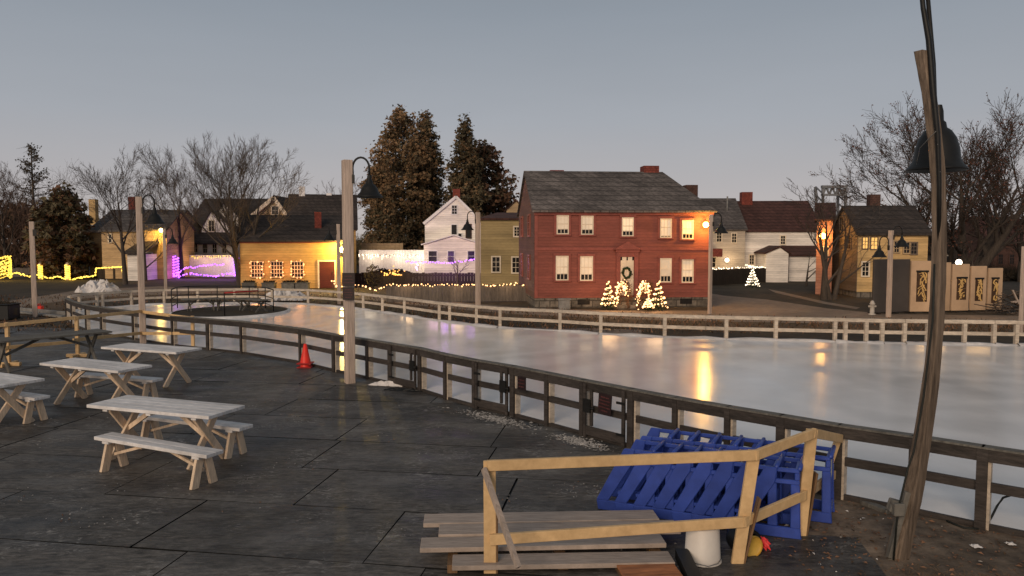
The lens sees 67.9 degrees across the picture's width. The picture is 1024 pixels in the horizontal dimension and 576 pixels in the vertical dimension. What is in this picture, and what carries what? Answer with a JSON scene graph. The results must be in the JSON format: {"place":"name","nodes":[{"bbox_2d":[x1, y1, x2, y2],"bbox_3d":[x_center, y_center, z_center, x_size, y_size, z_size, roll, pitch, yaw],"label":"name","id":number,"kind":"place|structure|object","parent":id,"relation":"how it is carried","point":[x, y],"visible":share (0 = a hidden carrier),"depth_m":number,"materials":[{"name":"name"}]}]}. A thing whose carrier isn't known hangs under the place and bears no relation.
{"place":"outdoors","nodes":[
{"label":"outdoors","id":0,"kind":"place"},
{"bbox_2d":[172,306,286,316],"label":"island paving","id":1,"kind":"structure","parent":0,"point":[210,312],"depth_m":30.89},
{"bbox_2d":[171,285,273,315],"bbox_3d":[-12.155,0.454,31.775,5.006,0.928,3.239,2,4,33],"label":"island rail","id":2,"kind":"object","parent":1,"relation":"on","point":[224,294],"visible":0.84,"depth_m":32.83,"materials":[{"name":"black metal"}]},
{"bbox_2d":[287,186,357,272],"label":"dark roofed house","id":3,"kind":"structure","parent":0,"point":[328,204],"depth_m":59.02,"materials":[{"name":"white paint"}]},
{"bbox_2d":[0,332,726,575],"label":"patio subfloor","id":4,"kind":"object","parent":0,"point":[299,467],"depth_m":9.78,"materials":[{"name":"black concrete"}]},
{"bbox_2d":[0,327,885,575],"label":"patio paving","id":5,"kind":"structure","parent":0,"point":[274,529],"depth_m":9.31,"materials":[{"name":"concrete"}]},
{"bbox_2d":[0,372,44,421],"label":"picnic table","id":6,"kind":"object","parent":5,"relation":"on","point":[19,382],"visible":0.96,"depth_m":12.18,"materials":[{"name":"grey wood"}]},
{"bbox_2d":[4,389,49,423],"bbox_3d":[-8.550,1.968,12.805,2.000,0.453,0.405,2,4,25],"label":"bench","id":7,"kind":"object","parent":5,"relation":"on","point":[31,399],"visible":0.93,"depth_m":12.46,"materials":[{"name":"grey wood"}]},
{"bbox_2d":[0,329,111,372],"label":"picnic table","id":8,"kind":"object","parent":5,"relation":"on","point":[4,341],"visible":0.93,"depth_m":17.82,"materials":[{"name":"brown wood"}]},
{"bbox_2d":[39,358,151,404],"bbox_3d":[-7.533,1.760,13.765,2.060,0.778,0.696,2,4,24],"label":"picnic table","id":9,"kind":"object","parent":5,"relation":"on","point":[109,369],"visible":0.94,"depth_m":13.67,"materials":[{"name":"grey wood"}]},
{"bbox_2d":[0,310,194,367],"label":"pine railing","id":10,"kind":"object","parent":5,"relation":"on","point":[9,346],"visible":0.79,"depth_m":19.37,"materials":[{"name":"wood"}]},
{"bbox_2d":[69,372,162,397],"bbox_3d":[-7.442,1.875,14.285,2.000,0.453,0.405,1,4,19],"label":"bench","id":11,"kind":"object","parent":5,"relation":"on","point":[147,382],"visible":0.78,"depth_m":14.18,"materials":[{"name":"grey wood"}]},
{"bbox_2d":[135,194,165,343],"bbox_3d":[-10.354,-0.519,21.832,0.832,4.324,0.554,0,4,0],"label":"lamp post","id":12,"kind":"object","parent":5,"relation":"on","point":[154,217],"visible":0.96,"depth_m":21.73,"materials":[{"name":"grey wood"}]},
{"bbox_2d":[101,343,201,387],"bbox_3d":[-7.532,1.626,15.892,2.060,0.778,0.696,1,4,22],"label":"picnic table","id":13,"kind":"object","parent":5,"relation":"on","point":[169,351],"visible":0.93,"depth_m":15.73,"materials":[{"name":"grey wood"}]},
{"bbox_2d":[94,432,222,489],"bbox_3d":[-4.467,2.173,9.568,2.000,0.453,0.405,2,4,25],"label":"bench","id":14,"kind":"object","parent":5,"relation":"on","point":[199,455],"visible":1,"depth_m":9.43,"materials":[{"name":"grey wood"}]},
{"bbox_2d":[87,395,244,469],"bbox_3d":[-4.707,1.976,10.351,2.060,0.778,0.696,1,4,20],"label":"picnic table","id":15,"kind":"object","parent":5,"relation":"on","point":[196,412],"visible":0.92,"depth_m":10.22,"materials":[{"name":"grey wood"}]},
{"bbox_2d":[137,413,252,458],"bbox_3d":[-4.555,2.094,10.815,2.000,0.453,0.405,2,4,23],"label":"bench","id":16,"kind":"object","parent":5,"relation":"on","point":[234,429],"visible":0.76,"depth_m":10.62,"materials":[{"name":"grey wood"}]},
{"bbox_2d":[341,156,382,383],"bbox_3d":[-3.076,-0.336,15.717,0.857,4.729,0.554,0,4,0],"label":"lamp post","id":17,"kind":"object","parent":5,"relation":"on","point":[369,189],"visible":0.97,"depth_m":15.61,"materials":[{"name":"grey wood"}]},
{"bbox_2d":[65,298,1023,536],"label":"rink fence","id":18,"kind":"object","parent":5,"relation":"on","point":[982,484],"visible":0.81,"depth_m":11.18,"materials":[{"name":"brown wood"}]},
{"bbox_2d":[598,392,611,415],"bbox_3d":[1.353,1.695,11.081,0.023,0.300,0.250,-3,9,-41],"label":"notice sign","id":19,"kind":"object","parent":18,"relation":"hanging from","point":[604,403],"visible":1,"depth_m":11.07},
{"bbox_2d":[420,510,680,572],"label":"wooden platform","id":20,"kind":"structure","parent":5,"relation":"on","point":[461,532],"depth_m":7.12,"materials":[{"name":"brown wood"}]},
{"bbox_2d":[597,439,665,510],"bbox_3d":[1.342,2.075,8.496,0.658,0.747,0.511,2,4,26],"label":"skating aid","id":21,"kind":"object","parent":5,"relation":"on","point":[616,481],"visible":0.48,"depth_m":8.37,"materials":[{"name":"plastic"}]},
{"bbox_2d":[614,441,684,509],"bbox_3d":[1.531,2.081,8.405,0.658,0.747,0.511,2,4,27],"label":"skating aid","id":22,"kind":"object","parent":5,"relation":"on","point":[635,480],"visible":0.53,"depth_m":8.27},
{"bbox_2d":[615,549,700,575],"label":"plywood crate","id":23,"kind":"object","parent":5,"relation":"on","point":[685,562],"visible":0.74,"depth_m":6.72,"materials":[{"name":"brown wood"}]},
{"bbox_2d":[640,427,679,450],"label":"skating aid","id":24,"kind":"object","parent":5,"relation":"on","point":[653,434],"visible":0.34,"depth_m":9.00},
{"bbox_2d":[481,428,842,573],"bbox_3d":[1.937,1.979,7.334,4.500,1.138,1.014,-2,4,-26],"label":"pine railing","id":25,"kind":"object","parent":5,"relation":"on","point":[744,521],"visible":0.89,"depth_m":6.85,"materials":[{"name":"wood"}]},
{"bbox_2d":[633,443,702,511],"bbox_3d":[1.719,2.087,8.314,0.658,0.747,0.511,2,4,26],"label":"skating aid","id":26,"kind":"object","parent":5,"relation":"on","point":[657,476],"visible":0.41,"depth_m":8.16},
{"bbox_2d":[639,430,700,490],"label":"skating aid","id":27,"kind":"object","parent":5,"relation":"on","point":[694,437],"visible":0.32,"depth_m":8.75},
{"bbox_2d":[652,446,722,519],"bbox_3d":[1.908,2.092,8.223,0.658,0.747,0.511,2,4,27],"label":"skating aid","id":28,"kind":"object","parent":5,"relation":"on","point":[677,478],"visible":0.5,"depth_m":8.07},
{"bbox_2d":[664,432,721,488],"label":"skating aid","id":29,"kind":"object","parent":5,"relation":"on","point":[715,440],"visible":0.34,"depth_m":8.62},
{"bbox_2d":[685,529,721,567],"bbox_3d":[1.777,2.380,7.063,0.350,0.360,0.389,0,4,0],"label":"bucket","id":30,"kind":"object","parent":5,"relation":"on","point":[703,547],"visible":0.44,"depth_m":6.94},
{"bbox_2d":[671,448,741,520],"bbox_3d":[2.097,2.098,8.132,0.658,0.747,0.511,2,4,27],"label":"skating aid","id":31,"kind":"object","parent":5,"relation":"on","point":[702,472],"visible":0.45,"depth_m":7.97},
{"bbox_2d":[683,434,742,493],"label":"skating aid","id":32,"kind":"object","parent":5,"relation":"on","point":[737,440],"visible":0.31,"depth_m":8.61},
{"bbox_2d":[691,459,761,520],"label":"skating aid","id":33,"kind":"object","parent":5,"relation":"on","point":[722,476],"visible":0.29,"depth_m":7.88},
{"bbox_2d":[711,454,783,529],"bbox_3d":[2.474,2.110,7.949,0.658,0.747,0.511,2,4,27],"label":"skating aid","id":34,"kind":"object","parent":5,"relation":"on","point":[730,498],"visible":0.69,"depth_m":7.79,"materials":[{"name":"plastic"}]},
{"bbox_2d":[421,189,480,280],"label":"white house","id":35,"kind":"structure","parent":0,"point":[446,236],"depth_m":55.64,"materials":[{"name":"paint"}]},
{"bbox_2d":[480,212,518,287],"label":"olive house","id":36,"kind":"structure","parent":0,"point":[499,248],"depth_m":45.99,"materials":[{"name":"yellow wood"}]},
{"bbox_2d":[0,254,1023,343],"bbox_3d":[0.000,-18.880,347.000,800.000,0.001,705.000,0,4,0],"label":"ground","id":37,"kind":"structure","parent":0,"point":[17,287],"depth_m":37.52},
{"bbox_2d":[0,161,43,266],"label":"bare tree","id":38,"kind":"object","parent":37,"relation":"on","point":[13,193],"visible":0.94,"depth_m":65.74,"materials":[{"name":"brown plant"}]},
{"bbox_2d":[0,196,48,267],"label":"brush","id":39,"kind":"object","parent":37,"relation":"on","point":[20,260],"visible":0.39,"depth_m":70.16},
{"bbox_2d":[0,143,67,230],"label":"sparse conifer","id":40,"kind":"object","parent":37,"relation":"on","point":[28,164],"visible":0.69,"depth_m":71.37,"materials":[{"name":"green plant"}]},
{"bbox_2d":[20,181,99,278],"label":"evergreen tree","id":41,"kind":"object","parent":37,"relation":"on","point":[61,239],"visible":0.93,"depth_m":59.08,"materials":[{"name":"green plant"}]},
{"bbox_2d":[68,144,192,284],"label":"bare tree","id":42,"kind":"object","parent":37,"relation":"on","point":[121,250],"visible":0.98,"depth_m":51.61,"materials":[{"name":"brown plant"}]},
{"bbox_2d":[88,197,200,280],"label":"tan house","id":43,"kind":"structure","parent":37,"relation":"on","point":[109,254],"depth_m":58.99,"materials":[{"name":"wood"}]},
{"bbox_2d":[118,212,187,280],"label":"bare tree","id":44,"kind":"object","parent":37,"relation":"on","point":[145,265],"visible":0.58,"depth_m":55.91,"materials":[{"name":"brown plant"}]},
{"bbox_2d":[162,227,178,298],"bbox_3d":[-17.455,-1.271,38.965,0.720,3.665,0.558,-2,4,-29],"label":"lamp post","id":45,"kind":"object","parent":37,"relation":"on","point":[172,240],"visible":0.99,"depth_m":38.90,"materials":[{"name":"grey wood"}]},
{"bbox_2d":[132,143,213,277],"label":"bare tree","id":46,"kind":"object","parent":37,"relation":"on","point":[176,177],"visible":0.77,"depth_m":59.57,"materials":[{"name":"brown plant"}]},
{"bbox_2d":[189,255,234,276],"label":"white fence","id":47,"kind":"object","parent":37,"relation":"on","point":[227,267],"visible":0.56,"depth_m":62.43,"materials":[{"name":"paint"}]},
{"bbox_2d":[194,199,267,261],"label":"white house","id":48,"kind":"structure","parent":37,"relation":"on","point":[205,244],"depth_m":66.20,"materials":[{"name":"clear wood"}]},
{"bbox_2d":[159,131,310,287],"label":"bare tree","id":49,"kind":"object","parent":37,"relation":"on","point":[225,209],"visible":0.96,"depth_m":45.95,"materials":[{"name":"brown plant"}]},
{"bbox_2d":[237,212,353,287],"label":"yellow shop","id":50,"kind":"structure","parent":37,"relation":"on","point":[297,238],"depth_m":47.15,"materials":[{"name":"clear wood"}]},
{"bbox_2d":[319,262,334,287],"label":"door","id":51,"kind":"structure","parent":50,"relation":"in","point":[326,269],"depth_m":47.40,"materials":[{"name":"red wood"}]},
{"bbox_2d":[324,222,340,304],"bbox_3d":[-8.470,-1.146,35.616,0.720,3.838,0.558,-2,4,-29],"label":"lamp post","id":52,"kind":"object","parent":37,"relation":"on","point":[329,236],"visible":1,"depth_m":35.49,"materials":[{"name":"wood"}]},
{"bbox_2d":[358,156,400,249],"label":"evergreen tree","id":53,"kind":"object","parent":37,"relation":"on","point":[368,221],"visible":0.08,"depth_m":78.91,"materials":[{"name":"green plant"}]},
{"bbox_2d":[361,243,402,268],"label":"tan fence","id":54,"kind":"object","parent":37,"relation":"on","point":[380,246],"visible":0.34,"depth_m":59.92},
{"bbox_2d":[359,250,423,272],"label":"white fence","id":55,"kind":"object","parent":37,"relation":"on","point":[392,260],"visible":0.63,"depth_m":55.98,"materials":[{"name":"paint"}]},
{"bbox_2d":[357,104,442,253],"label":"evergreen tree","id":56,"kind":"object","parent":37,"relation":"on","point":[404,161],"visible":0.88,"depth_m":72.20,"materials":[{"name":"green plant"}]},
{"bbox_2d":[355,272,474,285],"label":"dark fence","id":57,"kind":"object","parent":37,"relation":"on","point":[424,278],"visible":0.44,"depth_m":50.06,"materials":[{"name":"metal"}]},
{"bbox_2d":[407,109,448,264],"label":"evergreen tree","id":58,"kind":"object","parent":37,"relation":"on","point":[427,124],"visible":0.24,"depth_m":74.83,"materials":[{"name":"green plant"}]},
{"bbox_2d":[386,285,525,301],"bbox_3d":[-2.616,0.256,37.098,6.966,0.812,0.095,0,4,-4],"label":"picket fence","id":59,"kind":"object","parent":37,"relation":"on","point":[509,293],"visible":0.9,"depth_m":37.05,"materials":[{"name":"wood"}]},
{"bbox_2d":[437,112,493,216],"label":"evergreen tree","id":60,"kind":"object","parent":37,"relation":"on","point":[472,191],"visible":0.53,"depth_m":72.85,"materials":[{"name":"green plant"}]},
{"bbox_2d":[461,139,519,215],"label":"russet tree","id":61,"kind":"object","parent":37,"relation":"on","point":[501,197],"visible":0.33,"depth_m":76.56,"materials":[{"name":"brown plant"}]},
{"bbox_2d":[0,291,1023,333],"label":"verge","id":62,"kind":"structure","parent":37,"relation":"on","point":[51,305],"depth_m":27.86,"materials":[{"name":"brown plant"}]},
{"bbox_2d":[0,301,20,319],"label":"planter box","id":63,"kind":"object","parent":62,"relation":"on","point":[9,311],"visible":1,"depth_m":28.60,"materials":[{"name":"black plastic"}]},
{"bbox_2d":[29,220,45,316],"bbox_3d":[-18.416,-0.750,29.628,0.711,3.803,0.219,0,4,0],"label":"lamp post","id":64,"kind":"object","parent":62,"relation":"on","point":[33,232],"visible":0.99,"depth_m":29.55,"materials":[{"name":"wood"}]},
{"bbox_2d":[73,279,120,292],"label":"snow pile","id":65,"kind":"object","parent":62,"relation":"on","point":[92,286],"visible":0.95,"depth_m":43.16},
{"bbox_2d":[1018,246,1023,331],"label":"lamp post","id":66,"kind":"object","parent":62,"relation":"on","point":[1021,306],"visible":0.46,"depth_m":23.88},
{"bbox_2d":[9,286,1018,323],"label":"lane","id":67,"kind":"structure","parent":37,"relation":"on","point":[722,305],"depth_m":32.64,"materials":[{"name":"asphalt"}]},
{"bbox_2d":[461,211,480,308],"bbox_3d":[-1.791,-1.210,33.072,0.844,4.287,0.554,0,4,0],"label":"lamp post","id":68,"kind":"object","parent":67,"relation":"on","point":[467,226],"visible":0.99,"depth_m":32.99,"materials":[{"name":"grey wood"}]},
{"bbox_2d":[707,213,727,313],"bbox_3d":[8.425,-0.992,30.874,0.707,4.128,0.557,-2,4,-30],"label":"lamp post","id":69,"kind":"object","parent":67,"relation":"on","point":[721,228],"visible":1,"depth_m":30.83,"materials":[{"name":"grey wood"}]},
{"bbox_2d":[867,259,891,313],"bbox_3d":[15.159,-0.074,31.199,0.871,2.215,0.600,-1,4,-19],"label":"display panel","id":70,"kind":"object","parent":67,"relation":"on","point":[879,280],"visible":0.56,"depth_m":31.11,"materials":[{"name":"grey wood"}]},
{"bbox_2d":[872,225,909,316],"bbox_3d":[14.732,-0.642,29.635,1.420,3.585,0.554,0,4,0],"label":"lamp post","id":71,"kind":"object","parent":67,"relation":"on","point":[901,242],"visible":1,"depth_m":29.55,"materials":[{"name":"grey wood"}]},
{"bbox_2d":[67,288,1023,344],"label":"rink fence","id":72,"kind":"object","parent":37,"relation":"on","point":[904,332],"visible":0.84,"depth_m":23.36,"materials":[{"name":"wood"}]},
{"bbox_2d":[69,303,1023,529],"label":"ice rink","id":73,"kind":"structure","parent":37,"relation":"on","point":[980,399],"depth_m":16.65,"materials":[{"name":"ice"}]},
{"bbox_2d":[75,302,1023,345],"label":"snow edge","id":74,"kind":"object","parent":37,"relation":"on","point":[749,338],"visible":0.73,"depth_m":23.21,"materials":[{"name":"snow"}]},
{"bbox_2d":[517,166,716,309],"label":"red house","id":75,"kind":"structure","parent":37,"relation":"on","point":[585,237],"depth_m":34.08,"materials":[{"name":"wood"}]},
{"bbox_2d":[553,253,570,281],"bbox_3d":[2.228,-0.906,33.744,0.771,1.258,0.088,0,4,-5],"label":"window","id":76,"kind":"structure","parent":75,"relation":"in","point":[561,261],"depth_m":33.75,"materials":[{"name":"white glass"}]},
{"bbox_2d":[554,215,570,235],"bbox_3d":[2.246,-2.825,33.625,0.751,1.019,0.088,0,4,-5],"label":"window","id":77,"kind":"structure","parent":75,"relation":"in","point":[562,223],"depth_m":33.64,"materials":[{"name":"white glass"}]},
{"bbox_2d":[578,254,594,281],"bbox_3d":[3.318,-0.890,33.841,0.783,1.261,0.088,0,4,-5],"label":"window","id":78,"kind":"structure","parent":75,"relation":"in","point":[586,262],"depth_m":33.85,"materials":[{"name":"white glass"}]},
{"bbox_2d":[579,215,595,235],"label":"window","id":79,"kind":"structure","parent":75,"relation":"in","point":[587,223],"depth_m":33.73,"materials":[{"name":"white glass"}]},
{"bbox_2d":[620,257,633,294],"bbox_3d":[5.152,-0.530,34.024,0.600,1.720,0.087,0,4,-5],"label":"door","id":80,"kind":"structure","parent":75,"relation":"in","point":[629,263],"depth_m":34.02,"materials":[{"name":"white wood"}]},
{"bbox_2d":[619,215,635,237],"bbox_3d":[5.166,-2.749,33.886,0.736,1.007,0.088,0,4,-5],"label":"window","id":81,"kind":"structure","parent":75,"relation":"in","point":[627,223],"depth_m":33.89,"materials":[{"name":"white glass"}]},
{"bbox_2d":[657,256,673,283],"bbox_3d":[6.912,-0.818,34.161,0.729,1.252,0.088,0,4,-5],"label":"window","id":82,"kind":"structure","parent":75,"relation":"in","point":[665,264],"depth_m":34.17,"materials":[{"name":"white glass"}]},
{"bbox_2d":[658,216,673,238],"bbox_3d":[6.895,-2.699,34.040,0.732,1.029,0.088,0,4,-5],"label":"window","id":83,"kind":"structure","parent":75,"relation":"in","point":[665,224],"depth_m":34.05,"materials":[{"name":"white glass"}]},
{"bbox_2d":[679,218,695,239],"bbox_3d":[7.892,-2.643,34.131,0.735,1.013,0.088,0,4,-5],"label":"window","id":84,"kind":"structure","parent":75,"relation":"in","point":[687,227],"depth_m":34.14,"materials":[{"name":"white glass"}]},
{"bbox_2d":[679,257,695,283],"bbox_3d":[7.916,-0.784,34.251,0.747,1.219,0.088,0,4,-5],"label":"window","id":85,"kind":"structure","parent":75,"relation":"in","point":[687,265],"depth_m":34.27,"materials":[{"name":"white glass"}]},
{"bbox_2d":[612,279,632,309],"bbox_3d":[4.785,0.404,33.188,1.028,1.684,0.505,0,4,0],"label":"arched shrub","id":86,"kind":"object","parent":37,"relation":"on","point":[622,286],"visible":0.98,"depth_m":33.11,"materials":[{"name":"brown plant"}]},
{"bbox_2d":[635,278,655,309],"bbox_3d":[5.843,0.367,33.163,1.045,1.664,0.535,0,4,0],"label":"arched shrub","id":87,"kind":"object","parent":37,"relation":"on","point":[646,286],"visible":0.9,"depth_m":33.10,"materials":[{"name":"brown plant"}]},
{"bbox_2d":[712,268,765,285],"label":"dark fence","id":88,"kind":"object","parent":37,"relation":"on","point":[728,276],"visible":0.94,"depth_m":51.76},
{"bbox_2d":[737,192,816,281],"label":"white house","id":89,"kind":"structure","parent":37,"relation":"on","point":[779,244],"depth_m":56.73,"materials":[{"name":"wood"}]},
{"bbox_2d":[814,202,835,293],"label":"pink house","id":90,"kind":"structure","parent":37,"relation":"on","point":[819,271],"depth_m":41.90,"materials":[{"name":"clear wood"}]},
{"bbox_2d":[814,185,846,216],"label":"bridge tower","id":91,"kind":"structure","parent":37,"relation":"on","point":[823,190],"depth_m":258.26,"materials":[{"name":"metal"}]},
{"bbox_2d":[781,169,884,299],"bbox_3d":[15.849,-2.882,39.258,4.741,6.972,4.330,0,4,0],"label":"bare tree","id":92,"kind":"object","parent":37,"relation":"on","point":[824,294],"visible":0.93,"depth_m":38.47,"materials":[{"name":"brown plant"}]},
{"bbox_2d":[813,179,906,299],"bbox_3d":[17.608,-2.454,38.845,4.742,6.262,3.230,0,4,0],"label":"bare tree","id":93,"kind":"object","parent":37,"relation":"on","point":[834,295],"visible":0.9,"depth_m":38.55,"materials":[{"name":"brown plant"}]},
{"bbox_2d":[831,194,931,297],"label":"ochre house","id":94,"kind":"structure","parent":37,"relation":"on","point":[917,231],"depth_m":39.69,"materials":[{"name":"wood"}]},
{"bbox_2d":[891,259,912,312],"bbox_3d":[16.078,-0.089,31.499,0.932,2.207,0.600,-1,4,-18],"label":"display panel","id":95,"kind":"object","parent":37,"relation":"on","point":[900,284],"visible":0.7,"depth_m":31.45,"materials":[{"name":"wood"}]},
{"bbox_2d":[808,87,1023,279],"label":"bare tree","id":96,"kind":"object","parent":37,"relation":"on","point":[996,244],"visible":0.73,"depth_m":46.22,"materials":[{"name":"brown plant"}]},
{"bbox_2d":[908,261,930,312],"bbox_3d":[16.949,-0.059,31.559,0.832,2.140,0.600,0,4,0],"label":"display panel","id":97,"kind":"object","parent":37,"relation":"on","point":[919,291],"visible":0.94,"depth_m":31.50,"materials":[{"name":"beige wood"}]},
{"bbox_2d":[950,264,971,311],"bbox_3d":[18.864,-0.014,32.010,0.775,1.993,0.600,0,4,-7],"label":"display panel","id":98,"kind":"object","parent":37,"relation":"on","point":[959,294],"visible":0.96,"depth_m":31.95,"materials":[{"name":"wood"}]},
{"bbox_2d":[968,266,987,311],"bbox_3d":[19.747,0.019,32.212,0.715,1.902,0.600,0,4,-7],"label":"display panel","id":99,"kind":"object","parent":37,"relation":"on","point":[978,282],"visible":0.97,"depth_m":32.15,"materials":[{"name":"beige wood"}]},
{"bbox_2d":[986,268,1002,310],"bbox_3d":[20.579,0.052,32.414,0.670,1.810,0.600,-1,4,-8],"label":"display panel","id":100,"kind":"object","parent":37,"relation":"on","point":[994,280],"visible":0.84,"depth_m":32.35,"materials":[{"name":"beige wood"}]},
{"bbox_2d":[973,289,1019,315],"bbox_3d":[20.681,0.548,30.905,3.651,1.048,3.059,0,4,0],"label":"brush pile","id":101,"kind":"object","parent":37,"relation":"on","point":[1015,298],"visible":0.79,"depth_m":31.02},
{"bbox_2d":[982,171,1023,281],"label":"bare tree","id":102,"kind":"object","parent":37,"relation":"on","point":[1020,245],"visible":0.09,"depth_m":54.78,"materials":[{"name":"brown plant"}]},
{"bbox_2d":[0,0,1023,242],"label":"sky","id":103,"kind":"structure","parent":0,"point":[729,98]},
{"bbox_2d":[700,196,747,269],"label":"grey house","id":104,"kind":"structure","parent":0,"point":[728,249],"depth_m":55.90,"materials":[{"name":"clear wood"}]},
{"bbox_2d":[758,492,1023,575],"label":"dirt yard","id":105,"kind":"structure","parent":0,"point":[1002,561],"depth_m":7.50,"materials":[{"name":"soil"}]},
{"bbox_2d":[702,436,765,499],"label":"skating aid","id":106,"kind":"object","parent":105,"relation":"on","point":[758,441],"visible":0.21,"depth_m":8.51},
{"bbox_2d":[726,528,762,556],"bbox_3d":[2.227,2.417,7.265,0.270,0.280,0.270,-1,4,-20],"label":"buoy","id":107,"kind":"object","parent":105,"relation":"on","point":[756,546],"visible":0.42,"depth_m":7.19,"materials":[{"name":"yellow plastic"}]},
{"bbox_2d":[735,455,802,539],"bbox_3d":[2.662,2.116,7.857,0.658,0.747,0.511,2,4,25],"label":"skating aid","id":108,"kind":"object","parent":105,"relation":"on","point":[767,479],"visible":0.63,"depth_m":7.62,"materials":[{"name":"plastic"}]},
{"bbox_2d":[766,445,835,523],"bbox_3d":[3.163,2.088,8.297,0.658,0.747,0.511,2,4,27],"label":"skating aid","id":109,"kind":"object","parent":105,"relation":"on","point":[825,504],"visible":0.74,"depth_m":8.04,"materials":[{"name":"plastic"}]},
{"bbox_2d":[774,501,1023,575],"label":"leaf litter","id":110,"kind":"object","parent":105,"relation":"on","point":[922,541],"visible":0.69,"depth_m":7.36,"materials":[{"name":"brown plant"}]},
{"bbox_2d":[885,0,968,561],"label":"lamp post","id":111,"kind":"object","parent":105,"relation":"on","point":[937,154],"visible":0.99,"depth_m":7.01,"materials":[{"name":"brown wood"}]},
{"bbox_2d":[955,217,1023,268],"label":"brick house","id":112,"kind":"structure","parent":0,"point":[1005,257],"depth_m":68.01,"materials":[{"name":"brown brick"}]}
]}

